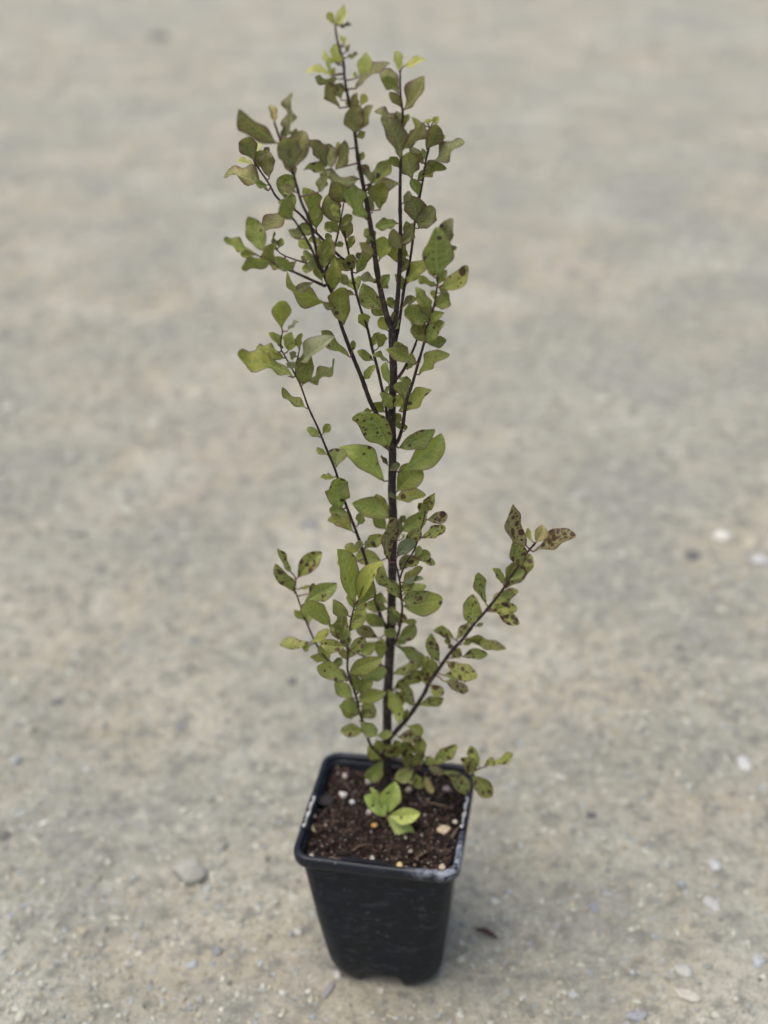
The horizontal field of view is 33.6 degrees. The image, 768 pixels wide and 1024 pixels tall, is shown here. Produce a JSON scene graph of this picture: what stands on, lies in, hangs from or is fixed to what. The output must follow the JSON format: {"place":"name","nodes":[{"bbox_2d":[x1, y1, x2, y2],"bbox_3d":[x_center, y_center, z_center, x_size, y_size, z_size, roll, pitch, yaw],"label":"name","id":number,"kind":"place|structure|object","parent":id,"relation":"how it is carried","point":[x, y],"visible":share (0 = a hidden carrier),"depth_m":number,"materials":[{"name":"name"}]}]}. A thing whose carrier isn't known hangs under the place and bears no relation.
{"place":"outdoors","nodes":[
{"label":"outdoors","id":0,"kind":"place"},
{"bbox_2d":[0,0,767,1023],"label":"ground","id":1,"kind":"structure","parent":0,"point":[578,110],"depth_m":1.70,"materials":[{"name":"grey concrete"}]},
{"bbox_2d":[0,830,8,839],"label":"stone","id":2,"kind":"object","parent":1,"relation":"on","point":[4,835],"visible":1,"depth_m":1.13,"materials":[{"name":"grey stone"}]},
{"bbox_2d":[11,756,20,764],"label":"stone","id":3,"kind":"object","parent":1,"relation":"on","point":[16,760],"visible":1,"depth_m":1.22,"materials":[{"name":"grey stone"}]},
{"bbox_2d":[50,698,64,705],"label":"stone","id":4,"kind":"object","parent":1,"relation":"on","point":[57,702],"visible":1,"depth_m":1.30,"materials":[{"name":"grey stone"}]},
{"bbox_2d":[82,766,89,771],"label":"stone","id":5,"kind":"object","parent":1,"relation":"on","point":[86,768],"visible":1,"depth_m":1.21,"materials":[{"name":"grey stone"}]},
{"bbox_2d":[147,33,169,39],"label":"stone","id":6,"kind":"object","parent":1,"relation":"on","point":[163,36],"visible":0.84,"depth_m":5.10,"materials":[{"name":"grey stone"}]},
{"bbox_2d":[172,858,206,884],"bbox_3d":[-0.165,0.305,1.081,0.021,0.018,0.028,-26,37,-37],"label":"stone","id":7,"kind":"object","parent":1,"relation":"on","point":[189,871],"visible":1,"depth_m":1.07,"materials":[{"name":"beige stone"}]},
{"bbox_2d":[184,959,197,969],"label":"stone","id":8,"kind":"object","parent":1,"relation":"on","point":[189,965],"visible":1,"depth_m":0.99,"materials":[{"name":"grey stone"}]},
{"bbox_2d":[211,946,221,955],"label":"stone","id":9,"kind":"object","parent":1,"relation":"on","point":[216,951],"visible":1,"depth_m":1.00,"materials":[{"name":"grey stone"}]},
{"bbox_2d":[287,677,296,684],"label":"stone","id":10,"kind":"object","parent":1,"relation":"on","point":[292,681],"visible":1,"depth_m":1.33,"materials":[{"name":"grey stone"}]},
{"bbox_2d":[294,927,301,935],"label":"stone","id":11,"kind":"object","parent":1,"relation":"on","point":[297,930],"visible":1,"depth_m":1.02,"materials":[{"name":"beige stone"}]},
{"bbox_2d":[299,520,319,528],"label":"stone","id":12,"kind":"object","parent":1,"relation":"on","point":[309,524],"visible":1,"depth_m":1.60,"materials":[{"name":"grey stone"}]},
{"bbox_2d":[322,982,334,999],"bbox_3d":[-0.042,0.364,0.970,0.010,0.003,0.017,-1,29,0],"label":"stone","id":13,"kind":"object","parent":1,"relation":"on","point":[327,990],"visible":1,"depth_m":0.97,"materials":[{"name":"grey stone"}]},
{"bbox_2d":[334,971,340,978],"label":"stone","id":14,"kind":"object","parent":1,"relation":"on","point":[337,974],"visible":1,"depth_m":0.98,"materials":[{"name":"beige stone"}]},
{"bbox_2d":[378,986,383,993],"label":"stone","id":15,"kind":"object","parent":1,"relation":"on","point":[380,989],"visible":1,"depth_m":0.97,"materials":[{"name":"beige stone"}]},
{"bbox_2d":[294,752,474,984],"bbox_3d":[0.004,0.281,0.974,0.120,0.142,0.120,4,29,9],"label":"plant pot","id":16,"kind":"object","parent":1,"relation":"on","point":[380,917],"visible":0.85,"depth_m":0.93,"materials":[{"name":"black plastic"}]},
{"bbox_2d":[306,765,464,869],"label":"potting soil","id":17,"kind":"structure","parent":16,"relation":"in","point":[443,846],"depth_m":0.94,"materials":[{"name":"brown soil"}]},
{"bbox_2d":[318,794,334,805],"bbox_3d":[-0.044,0.217,0.960,0.014,0.003,0.012,-1,29,0],"label":"bark chip","id":18,"kind":"object","parent":17,"relation":"on","point":[327,800],"visible":1,"depth_m":0.96,"materials":[{"name":"black wood"}]},
{"bbox_2d":[317,804,335,820],"bbox_3d":[-0.043,0.223,0.948,0.002,0.002,0.021,20,35,33],"label":"twig","id":19,"kind":"object","parent":17,"relation":"on","point":[324,811],"visible":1,"depth_m":0.95,"materials":[{"name":"brown wood"}]},
{"bbox_2d":[339,791,346,797],"bbox_3d":[-0.031,0.214,0.964,0.006,0.006,0.008,-1,29,0],"label":"perlite lump","id":20,"kind":"object","parent":17,"relation":"on","point":[343,794],"visible":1,"depth_m":0.96,"materials":[{"name":"white stone"}]},
{"bbox_2d":[351,844,371,850],"bbox_3d":[-0.016,0.241,0.914,0.015,0.002,0.006,-1,29,0],"label":"twig","id":21,"kind":"object","parent":17,"relation":"on","point":[360,846],"visible":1,"depth_m":0.91,"materials":[{"name":"brown wood"}]},
{"bbox_2d":[314,765,454,869],"bbox_3d":[0.003,0.227,0.944,0.103,0.010,0.103,4,29,9],"label":"perlite","id":22,"kind":"object","parent":17,"relation":"on","point":[405,837],"visible":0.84,"depth_m":0.94,"materials":[{"name":"white stone"}]},
{"bbox_2d":[223,5,575,835],"bbox_3d":[0.014,-0.019,0.812,0.214,0.574,0.098,-1,29,0],"label":"shrub","id":23,"kind":"object","parent":17,"relation":"in","point":[423,315],"visible":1,"depth_m":0.79,"materials":[{"name":"green plant"}]},
{"bbox_2d":[414,850,427,858],"bbox_3d":[0.027,0.243,0.907,0.012,0.002,0.010,-1,29,0],"label":"twig","id":24,"kind":"object","parent":17,"relation":"on","point":[421,854],"visible":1,"depth_m":0.91,"materials":[{"name":"brown wood"}]},
{"bbox_2d":[423,801,448,807],"bbox_3d":[0.039,0.218,0.953,0.019,0.002,0.008,-1,29,0],"label":"twig","id":25,"kind":"object","parent":17,"relation":"on","point":[433,803],"visible":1,"depth_m":0.95,"materials":[{"name":"brown wood"}]},
{"bbox_2d":[439,864,445,869],"bbox_3d":[0.041,0.250,0.897,0.005,0.004,0.005,-1,29,0],"label":"perlite lump","id":26,"kind":"object","parent":17,"relation":"on","point":[442,867],"visible":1,"depth_m":0.90,"materials":[{"name":"beige stone"}]},
{"bbox_2d":[437,825,450,833],"bbox_3d":[0.044,0.232,0.929,0.011,0.003,0.009,-1,29,0],"label":"bark chip","id":27,"kind":"object","parent":17,"relation":"on","point":[443,829],"visible":1,"depth_m":0.93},
{"bbox_2d":[442,786,450,791],"bbox_3d":[0.048,0.211,0.968,0.006,0.004,0.006,-1,29,0],"label":"perlite lump","id":28,"kind":"object","parent":17,"relation":"on","point":[446,788],"visible":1,"depth_m":0.97,"materials":[{"name":"grey stone"}]},
{"bbox_2d":[451,826,458,837],"bbox_3d":[0.051,0.233,0.925,0.008,0.003,0.012,-1,29,0],"label":"twig","id":29,"kind":"object","parent":17,"relation":"on","point":[454,832],"visible":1,"depth_m":0.92,"materials":[{"name":"brown wood"}]},
{"bbox_2d":[475,928,497,938],"bbox_3d":[0.082,0.335,1.013,0.019,0.005,0.005,14,37,14],"label":"leaf scrap","id":30,"kind":"object","parent":1,"relation":"on","point":[487,931],"visible":1,"depth_m":1.01,"materials":[{"name":"brown plant"}]},
{"bbox_2d":[554,774,565,779],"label":"stone","id":31,"kind":"object","parent":1,"relation":"on","point":[559,777],"visible":1,"depth_m":1.17,"materials":[{"name":"white stone"}]},
{"bbox_2d":[586,812,596,817],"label":"stone","id":32,"kind":"object","parent":1,"relation":"on","point":[590,815],"visible":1,"depth_m":1.12,"materials":[{"name":"grey stone"}]},
{"bbox_2d":[589,901,598,913],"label":"stone","id":33,"kind":"object","parent":1,"relation":"on","point":[593,907],"visible":1,"depth_m":1.03,"materials":[{"name":"grey stone"}]},
{"bbox_2d":[626,1010,647,1021],"bbox_3d":[0.187,0.374,0.944,0.015,0.005,0.011,11,31,22],"label":"stone","id":34,"kind":"object","parent":1,"relation":"on","point":[637,1016],"visible":1,"depth_m":0.94,"materials":[{"name":"grey stone"}]},
{"bbox_2d":[674,964,691,976],"bbox_3d":[0.228,0.350,0.973,0.013,0.006,0.014,-1,29,0],"label":"stone","id":35,"kind":"object","parent":1,"relation":"on","point":[684,970],"visible":1,"depth_m":0.97,"materials":[{"name":"white stone"}]},
{"bbox_2d":[674,988,700,1002],"bbox_3d":[0.227,0.362,0.954,0.020,0.005,0.010,12,32,23],"label":"stone","id":36,"kind":"object","parent":1,"relation":"on","point":[689,995],"visible":1,"depth_m":0.95,"materials":[{"name":"beige stone"}]},
{"bbox_2d":[684,551,699,560],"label":"stone","id":37,"kind":"object","parent":1,"relation":"on","point":[691,555],"visible":1,"depth_m":1.51,"materials":[{"name":"grey stone"}]},
{"bbox_2d":[702,896,719,910],"bbox_3d":[0.265,0.318,1.031,0.010,0.005,0.016,-18,33,-27],"label":"stone","id":38,"kind":"object","parent":1,"relation":"on","point":[710,902],"visible":1,"depth_m":1.03,"materials":[{"name":"white stone"}]},
{"bbox_2d":[709,861,720,870],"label":"stone","id":39,"kind":"object","parent":1,"relation":"on","point":[714,865],"visible":1,"depth_m":1.06,"materials":[{"name":"white stone"}]},
{"bbox_2d":[712,530,730,540],"bbox_3d":[0.414,0.030,1.557,0.023,0.010,0.026,-1,29,0],"label":"stone","id":40,"kind":"object","parent":1,"relation":"on","point":[723,535],"visible":1,"depth_m":1.55,"materials":[{"name":"white stone"}]},
{"bbox_2d":[737,756,751,769],"bbox_3d":[0.334,0.232,1.177,0.012,0.007,0.020,-1,29,0],"label":"stone","id":41,"kind":"object","parent":1,"relation":"on","point":[743,762],"visible":1,"depth_m":1.18,"materials":[{"name":"white stone"}]},
{"bbox_2d":[752,954,763,967],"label":"stone","id":42,"kind":"object","parent":1,"relation":"on","point":[757,960],"visible":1,"depth_m":0.98,"materials":[{"name":"white stone"}]},
{"bbox_2d":[750,554,767,564],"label":"stone","id":43,"kind":"object","parent":1,"relation":"on","point":[757,559],"visible":1,"depth_m":1.50,"materials":[{"name":"white stone"}]}
]}

